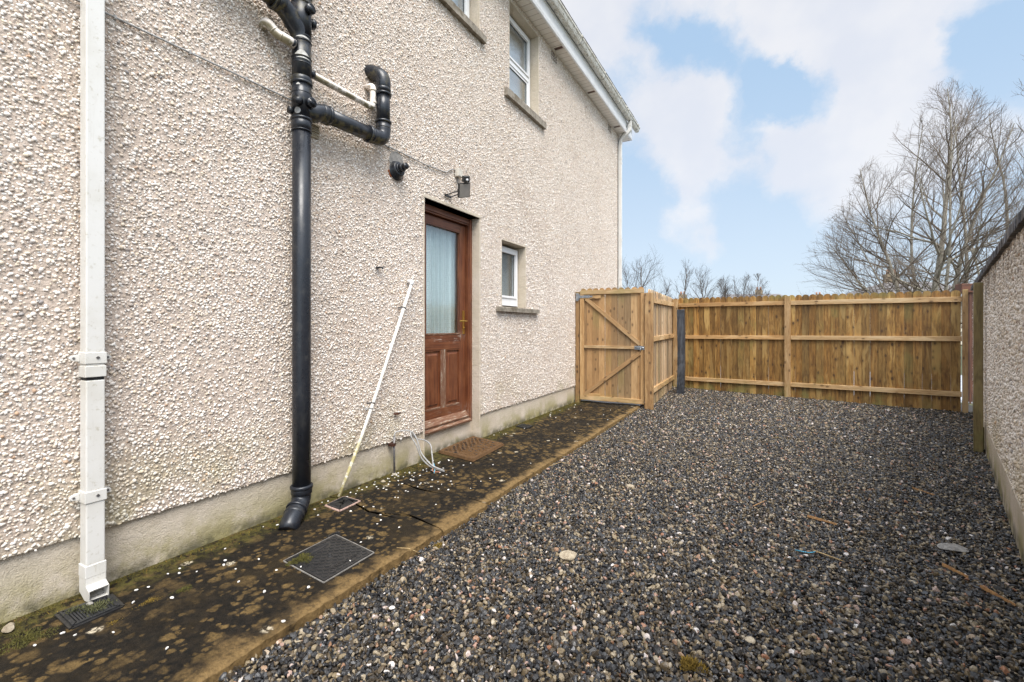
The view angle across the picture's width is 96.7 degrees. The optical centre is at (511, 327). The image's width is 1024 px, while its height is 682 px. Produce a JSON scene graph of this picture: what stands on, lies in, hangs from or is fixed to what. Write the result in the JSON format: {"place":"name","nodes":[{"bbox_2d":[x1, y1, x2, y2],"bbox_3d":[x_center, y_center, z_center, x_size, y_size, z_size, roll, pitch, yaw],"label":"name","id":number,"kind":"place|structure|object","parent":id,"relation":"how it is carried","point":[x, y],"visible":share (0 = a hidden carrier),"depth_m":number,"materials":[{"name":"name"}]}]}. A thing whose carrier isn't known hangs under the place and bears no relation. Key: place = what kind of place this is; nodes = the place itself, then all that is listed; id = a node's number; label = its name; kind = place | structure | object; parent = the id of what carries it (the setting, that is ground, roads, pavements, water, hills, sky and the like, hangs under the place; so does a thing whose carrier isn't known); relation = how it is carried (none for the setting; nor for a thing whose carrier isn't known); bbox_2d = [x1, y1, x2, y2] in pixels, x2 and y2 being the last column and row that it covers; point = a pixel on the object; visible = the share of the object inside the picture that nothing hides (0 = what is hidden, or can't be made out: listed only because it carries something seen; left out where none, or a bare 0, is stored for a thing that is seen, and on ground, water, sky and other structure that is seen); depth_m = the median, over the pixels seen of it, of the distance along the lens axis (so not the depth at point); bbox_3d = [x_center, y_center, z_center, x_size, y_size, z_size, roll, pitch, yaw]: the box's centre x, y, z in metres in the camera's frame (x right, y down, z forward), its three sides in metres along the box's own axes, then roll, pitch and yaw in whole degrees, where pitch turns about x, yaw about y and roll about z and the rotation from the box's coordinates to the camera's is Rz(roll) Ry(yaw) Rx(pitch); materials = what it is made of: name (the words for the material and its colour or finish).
{"place":"outdoors","nodes":[
{"label":"outdoors","id":0,"kind":"place"},
{"bbox_2d":[0,497,441,681],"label":"path","id":1,"kind":"structure","parent":0,"point":[215,622],"depth_m":1.96,"materials":[{"name":"concrete"}]},
{"bbox_2d":[1,622,14,632],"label":"stone","id":2,"kind":"object","parent":1,"relation":"on","point":[9,627],"visible":1,"depth_m":1.80,"materials":[{"name":"beige stone"}]},
{"bbox_2d":[0,625,59,656],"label":"moss clump","id":3,"kind":"object","parent":1,"relation":"on","point":[31,637],"visible":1,"depth_m":1.76,"materials":[{"name":"green plant"}]},
{"bbox_2d":[54,593,124,629],"bbox_3d":[-1.795,1.200,1.939,0.191,0.011,0.192,0,0,29],"label":"drain grate","id":4,"kind":"object","parent":1,"relation":"on","point":[72,620],"visible":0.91,"depth_m":1.90,"materials":[{"name":"metal"}]},
{"bbox_2d":[61,604,84,617],"bbox_3d":[-1.856,1.189,1.925,0.062,0.035,0.087,0,0,29],"label":"weed","id":5,"kind":"object","parent":4,"relation":"on","point":[74,609],"visible":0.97,"depth_m":1.92,"materials":[{"name":"green plant"}]},
{"bbox_2d":[78,596,116,616],"bbox_3d":[-1.773,1.187,1.947,0.136,0.039,0.131,0,0,29],"label":"weed","id":6,"kind":"object","parent":4,"relation":"in","point":[98,605],"visible":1,"depth_m":1.94,"materials":[{"name":"green plant"}]},
{"bbox_2d":[130,596,162,610],"bbox_3d":[-1.591,1.203,1.992,0.072,0.014,0.119,0,0,5],"label":"moss clump","id":7,"kind":"object","parent":1,"relation":"on","point":[149,600],"visible":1,"depth_m":2.01,"materials":[{"name":"plant"}]},
{"bbox_2d":[168,585,193,595],"bbox_3d":[-1.506,1.203,2.087,0.076,0.014,0.102,0,0,15],"label":"moss clump","id":8,"kind":"object","parent":1,"relation":"on","point":[182,590],"visible":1,"depth_m":2.09,"materials":[{"name":"green plant"}]},
{"bbox_2d":[283,534,373,582],"bbox_3d":[-0.957,1.216,2.395,0.367,0.041,0.372,0,0,29],"label":"manhole cover","id":9,"kind":"object","parent":1,"relation":"on","point":[334,554],"visible":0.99,"depth_m":2.37,"materials":[{"name":"metal"}]},
{"bbox_2d":[285,552,314,565],"bbox_3d":[-1.081,1.188,2.345,0.110,0.029,0.146,0,0,15],"label":"moss clump","id":10,"kind":"object","parent":9,"relation":"on","point":[303,557],"visible":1,"depth_m":2.34,"materials":[{"name":"green plant"}]},
{"bbox_2d":[325,496,360,511],"bbox_3d":[-1.163,1.200,3.109,0.192,0.011,0.204,0,0,29],"label":"drain grate","id":11,"kind":"object","parent":1,"relation":"on","point":[342,503],"visible":1,"depth_m":3.09,"materials":[{"name":"grey metal"}]},
{"bbox_2d":[329,478,487,535],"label":"path","id":12,"kind":"structure","parent":0,"point":[447,513],"depth_m":3.11,"materials":[{"name":"concrete"}]},
{"bbox_2d":[337,280,413,497],"bbox_3d":[-1.040,0.400,3.560,0.061,1.620,0.793,0,0,27],"label":"leaning pole","id":13,"kind":"object","parent":12,"relation":"on","point":[403,307],"visible":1,"depth_m":3.51,"materials":[{"name":"plastic"}]},
{"bbox_2d":[382,400,640,504],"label":"path","id":14,"kind":"structure","parent":0,"point":[538,446],"depth_m":4.27,"materials":[{"name":"concrete"}]},
{"bbox_2d":[1,402,577,646],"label":"moss","id":15,"kind":"object","parent":14,"relation":"on","point":[411,467],"visible":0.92,"depth_m":2.73,"materials":[{"name":"green plant"}]},
{"bbox_2d":[388,437,397,475],"bbox_3d":[-0.976,1.056,3.736,0.071,0.320,0.061,0,0,29],"label":"metal conduit","id":16,"kind":"object","parent":14,"relation":"on","point":[393,444],"visible":0.97,"depth_m":3.73,"materials":[{"name":"grey metal"}]},
{"bbox_2d":[393,430,444,471],"bbox_3d":[-0.771,1.029,3.836,0.419,0.349,0.186,0,0,-2],"label":"loose cable","id":17,"kind":"object","parent":14,"relation":"on","point":[433,466],"visible":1,"depth_m":3.81,"materials":[{"name":"white plastic"}]},
{"bbox_2d":[438,436,503,461],"bbox_3d":[-0.388,1.188,4.524,0.511,0.032,0.743,0,0,29],"label":"doormat","id":18,"kind":"object","parent":14,"relation":"on","point":[472,448],"visible":1,"depth_m":4.44,"materials":[{"name":"brown rubber"}]},
{"bbox_2d":[516,424,532,428],"bbox_3d":[0.150,1.200,5.541,0.181,0.011,0.196,0,0,29],"label":"drain grate","id":19,"kind":"object","parent":14,"relation":"on","point":[526,426],"visible":1,"depth_m":5.51,"materials":[{"name":"grey metal"}]},
{"bbox_2d":[218,387,1023,681],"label":"gravel","id":20,"kind":"structure","parent":0,"point":[830,442],"depth_m":2.33,"materials":[{"name":"grey gravel"}]},
{"bbox_2d":[433,542,442,547],"bbox_3d":[-0.414,1.237,2.596,0.056,0.026,0.074,0,0,44],"label":"moss clump","id":21,"kind":"object","parent":20,"relation":"on","point":[439,545],"visible":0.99,"depth_m":2.59,"materials":[{"name":"plant"}]},
{"bbox_2d":[559,550,576,560],"bbox_3d":[0.302,1.226,2.444,0.098,0.043,0.080,0,0,1],"label":"stone","id":22,"kind":"object","parent":20,"relation":"on","point":[567,555],"visible":1,"depth_m":2.43,"materials":[{"name":"beige stone"}]},
{"bbox_2d":[678,654,712,674],"bbox_3d":[0.667,1.219,1.654,0.118,0.040,0.088,0,0,29],"label":"moss clump","id":23,"kind":"object","parent":20,"relation":"on","point":[689,663],"visible":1,"depth_m":1.66,"materials":[{"name":"green plant"}]},
{"bbox_2d":[743,636,755,643],"bbox_3d":[0.934,1.232,1.790,0.045,0.027,0.036,0,0,6],"label":"stone","id":24,"kind":"object","parent":20,"relation":"on","point":[749,639],"visible":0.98,"depth_m":1.78,"materials":[{"name":"white stone"}]},
{"bbox_2d":[807,515,836,524],"bbox_3d":[1.983,1.232,2.913,0.008,0.016,0.162,0,0,-39],"label":"wood splinter","id":25,"kind":"object","parent":20,"relation":"on","point":[813,517],"visible":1,"depth_m":2.92,"materials":[{"name":"brown wood"}]},
{"bbox_2d":[813,550,844,561],"bbox_3d":[1.708,1.232,2.456,0.006,0.007,0.150,0,0,-35],"label":"twig","id":26,"kind":"object","parent":20,"relation":"on","point":[828,555],"visible":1,"depth_m":2.46,"materials":[{"name":"wood"}]},
{"bbox_2d":[937,543,968,551],"bbox_3d":[2.463,1.230,2.542,0.143,0.020,0.084,0,6,12],"label":"stone","id":27,"kind":"object","parent":20,"relation":"on","point":[951,546],"visible":1,"depth_m":2.54,"materials":[{"name":"grey stone"}]},
{"bbox_2d":[942,563,968,577],"bbox_3d":[2.246,1.232,2.307,0.007,0.016,0.122,0,0,-6],"label":"wood splinter","id":28,"kind":"object","parent":20,"relation":"on","point":[955,570],"visible":1,"depth_m":2.31,"materials":[{"name":"brown wood"}]},
{"bbox_2d":[980,585,1015,605],"bbox_3d":[2.232,1.232,2.092,0.006,0.015,0.150,0,0,-1],"label":"wood splinter","id":29,"kind":"object","parent":20,"relation":"on","point":[993,593],"visible":1,"depth_m":2.10,"materials":[{"name":"brown wood"}]},
{"bbox_2d":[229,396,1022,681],"bbox_3d":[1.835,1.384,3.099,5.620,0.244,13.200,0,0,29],"label":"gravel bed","id":30,"kind":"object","parent":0,"point":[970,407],"visible":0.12,"depth_m":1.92,"materials":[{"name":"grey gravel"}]},
{"bbox_2d":[645,293,653,409],"bbox_3d":[2.082,0.376,6.907,0.124,1.800,0.104,0,0,24],"label":"gate post","id":31,"kind":"object","parent":30,"relation":"on","point":[649,350],"visible":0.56,"depth_m":6.86,"materials":[{"name":"brown wood"}]},
{"bbox_2d":[648,289,673,402],"bbox_3d":[2.730,0.325,8.218,0.059,1.882,2.855,0,0,26],"label":"side fence","id":32,"kind":"object","parent":30,"relation":"on","point":[663,337],"visible":0.78,"depth_m":8.17,"materials":[{"name":"brown wood"}]},
{"bbox_2d":[677,309,684,393],"bbox_3d":[3.183,0.482,8.565,0.141,1.649,0.130,0,0,29],"label":"black post","id":33,"kind":"object","parent":30,"relation":"on","point":[680,351],"visible":0.95,"depth_m":8.52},
{"bbox_2d":[672,289,967,412],"bbox_3d":[4.951,0.357,8.086,4.465,1.938,0.090,0,0,41],"label":"back fence","id":34,"kind":"object","parent":30,"relation":"on","point":[901,349],"visible":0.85,"depth_m":7.68,"materials":[{"name":"brown wood"}]},
{"bbox_2d":[973,282,983,451],"bbox_3d":[4.705,0.439,4.585,0.080,1.775,0.140,0,0,44],"label":"timber post","id":35,"kind":"object","parent":30,"relation":"on","point":[978,436],"visible":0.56,"depth_m":4.54,"materials":[{"name":"brown wood"}]},
{"bbox_2d":[971,206,1023,564],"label":"boundary wall","id":36,"kind":"structure","parent":30,"relation":"on","point":[1000,276],"depth_m":3.01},
{"bbox_2d":[582,375,972,406],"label":"pavement","id":37,"kind":"structure","parent":0,"point":[640,405],"depth_m":7.49,"materials":[{"name":"concrete"}]},
{"bbox_2d":[955,283,972,403],"bbox_3d":[7.598,0.283,7.610,0.220,2.025,0.180,0,0,18],"label":"timber post","id":38,"kind":"object","parent":37,"relation":"on","point":[960,287],"visible":0.41,"depth_m":7.55,"materials":[{"name":"brown wood"}]},
{"bbox_2d":[561,0,1023,298],"label":"sky","id":39,"kind":"structure","parent":0,"point":[756,119],"materials":[{"name":"blue"}]},
{"bbox_2d":[961,345,972,405],"bbox_3d":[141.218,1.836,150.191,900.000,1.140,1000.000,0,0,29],"label":"ground","id":40,"kind":"structure","parent":0,"point":[961,367],"depth_m":16.22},
{"bbox_2d":[0,0,639,623],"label":"house","id":41,"kind":"structure","parent":40,"relation":"on","point":[518,112],"depth_m":2.81,"materials":[{"name":"beige stone"}]},
{"bbox_2d":[68,0,110,601],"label":"downpipe","id":42,"kind":"object","parent":41,"relation":"attached to","point":[92,357],"visible":1,"depth_m":2.02,"materials":[{"name":"white plastic"}]},
{"bbox_2d":[75,0,455,172],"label":"wall cable","id":43,"kind":"object","parent":41,"relation":"attached to","point":[115,17],"depth_m":2.52,"materials":[{"name":"grey plastic"}]},
{"bbox_2d":[311,123,319,138],"bbox_3d":[-1.356,-1.344,3.075,0.028,0.100,0.125,0,0,29],"label":"wall vent","id":44,"kind":"object","parent":41,"relation":"attached to","point":[315,131],"depth_m":3.10,"materials":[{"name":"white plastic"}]},
{"bbox_2d":[261,0,391,529],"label":"soil stack","id":45,"kind":"object","parent":41,"relation":"attached to","point":[305,110],"visible":0.98,"depth_m":2.87,"materials":[{"name":"black plastic"}]},
{"bbox_2d":[258,18,296,48],"bbox_3d":[-1.448,-1.816,2.800,0.223,0.130,0.094,0,0,-21],"label":"waste pipe","id":46,"kind":"object","parent":45,"relation":"attached to","point":[268,24],"visible":1,"depth_m":2.77,"materials":[{"name":"beige plastic"}]},
{"bbox_2d":[314,73,376,109],"bbox_3d":[-1.203,-1.757,3.258,0.111,0.235,0.574,0,0,26],"label":"waste pipe","id":47,"kind":"object","parent":45,"relation":"attached to","point":[372,103],"visible":0.98,"depth_m":3.30,"materials":[{"name":"beige plastic"}]},
{"bbox_2d":[387,151,408,182],"bbox_3d":[-0.923,-1.342,3.767,0.146,0.251,0.184,0,0,29],"label":"flue terminal","id":48,"kind":"object","parent":41,"relation":"attached to","point":[397,167],"visible":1,"depth_m":3.74,"materials":[{"name":"black plastic"}]},
{"bbox_2d":[425,213,468,429],"bbox_3d":[-0.708,-0.064,4.588,0.157,2.049,0.762,0,0,29],"label":"door","id":49,"kind":"structure","parent":41,"relation":"in","point":[444,348],"depth_m":4.66,"materials":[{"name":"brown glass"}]},
{"bbox_2d":[444,175,469,197],"bbox_3d":[-0.488,-1.362,4.370,0.265,0.265,0.205,0,0,29],"label":"floodlight","id":50,"kind":"object","parent":41,"relation":"attached to","point":[463,189],"visible":1,"depth_m":4.31,"materials":[{"name":"black metal"}]},
{"bbox_2d":[455,168,462,178],"bbox_3d":[-0.528,-1.536,4.528,0.045,0.085,0.080,0,0,29],"label":"junction box","id":51,"kind":"object","parent":41,"relation":"attached to","point":[459,173],"visible":0.88,"depth_m":4.50,"materials":[{"name":"beige plastic"}]},
{"bbox_2d":[452,0,468,17],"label":"window","id":52,"kind":"structure","parent":41,"relation":"in","point":[458,2],"depth_m":4.88,"materials":[{"name":"white plastic"}]},
{"bbox_2d":[502,246,517,306],"bbox_3d":[-0.110,-0.632,5.658,0.127,0.725,0.570,0,0,29],"label":"window","id":53,"kind":"structure","parent":41,"relation":"in","point":[507,300],"depth_m":5.82,"materials":[{"name":"white plastic"}]},
{"bbox_2d":[509,15,529,106],"bbox_3d":[0.016,-3.386,5.905,0.127,1.085,0.765,0,0,29],"label":"window","id":54,"kind":"structure","parent":41,"relation":"in","point":[517,76],"depth_m":6.07,"materials":[{"name":"white plastic"}]},
{"bbox_2d":[575,292,580,402],"bbox_3d":[1.073,0.326,7.380,0.060,1.800,0.090,0,0,29],"label":"gate post","id":55,"kind":"object","parent":41,"relation":"attached to","point":[577,353],"visible":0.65,"depth_m":7.34,"materials":[{"name":"brown wood"}]},
{"bbox_2d":[576,287,644,403],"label":"gate","id":56,"kind":"structure","parent":55,"relation":"attached to","point":[612,345],"depth_m":7.14,"materials":[{"name":"wood"}]},
{"bbox_2d":[618,120,631,288],"bbox_3d":[2.340,-1.499,9.415,0.276,5.510,0.074,0,0,29],"label":"corner downpipe","id":57,"kind":"object","parent":41,"relation":"attached to","point":[629,130],"visible":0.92,"depth_m":9.43,"materials":[{"name":"white plastic"}]},
{"bbox_2d":[622,244,672,297],"bbox_3d":[7.445,-1.824,26.048,3.135,6.096,3.064,0,0,-11],"label":"bare tree","id":58,"kind":"object","parent":40,"relation":"on","point":[640,274],"visible":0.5,"depth_m":26.31,"materials":[{"name":"plant"}]},
{"bbox_2d":[673,291,688,299],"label":"distant house","id":59,"kind":"structure","parent":40,"relation":"on","point":[682,295],"depth_m":59.72,"materials":[{"name":"grey tile"}]},
{"bbox_2d":[672,260,701,298],"bbox_3d":[11.434,-1.718,30.103,2.079,5.865,1.904,0,0,-25],"label":"bare tree","id":60,"kind":"object","parent":40,"relation":"on","point":[685,286],"visible":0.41,"depth_m":30.11,"materials":[{"name":"plant"}]},
{"bbox_2d":[687,263,728,298],"bbox_3d":[12.916,-1.609,30.081,2.190,5.645,2.574,0,0,-7],"label":"bare tree","id":61,"kind":"object","parent":40,"relation":"on","point":[701,287],"visible":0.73,"depth_m":30.51,"materials":[{"name":"plant"}]},
{"bbox_2d":[716,274,752,298],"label":"bare tree","id":62,"kind":"object","parent":40,"relation":"on","point":[727,288],"visible":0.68,"depth_m":40.18,"materials":[{"name":"plant"}]},
{"bbox_2d":[720,287,782,297],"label":"distant house","id":63,"kind":"structure","parent":40,"relation":"on","point":[759,294],"depth_m":61.41,"materials":[{"name":"grey tile"}]},
{"bbox_2d":[746,273,769,296],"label":"bare tree","id":64,"kind":"object","parent":40,"relation":"on","point":[758,292],"visible":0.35,"depth_m":43.81,"materials":[{"name":"plant"}]},
{"bbox_2d":[838,270,961,344],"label":"distant house","id":65,"kind":"structure","parent":40,"relation":"on","point":[873,287],"depth_m":34.94,"materials":[{"name":"grey tile"}]},
{"bbox_2d":[798,77,1023,335],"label":"bare tree","id":66,"kind":"object","parent":40,"relation":"on","point":[942,254],"visible":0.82,"depth_m":17.02,"materials":[{"name":"brown plant"}]},
{"bbox_2d":[942,110,1023,279],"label":"bare tree","id":67,"kind":"object","parent":40,"relation":"on","point":[1002,182],"visible":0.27,"depth_m":22.20,"materials":[{"name":"brown plant"}]},
{"bbox_2d":[1002,54,1023,175],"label":"bare tree","id":68,"kind":"object","parent":40,"relation":"on","point":[1020,128],"visible":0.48,"depth_m":20.94,"materials":[{"name":"brown plant"}]}
]}

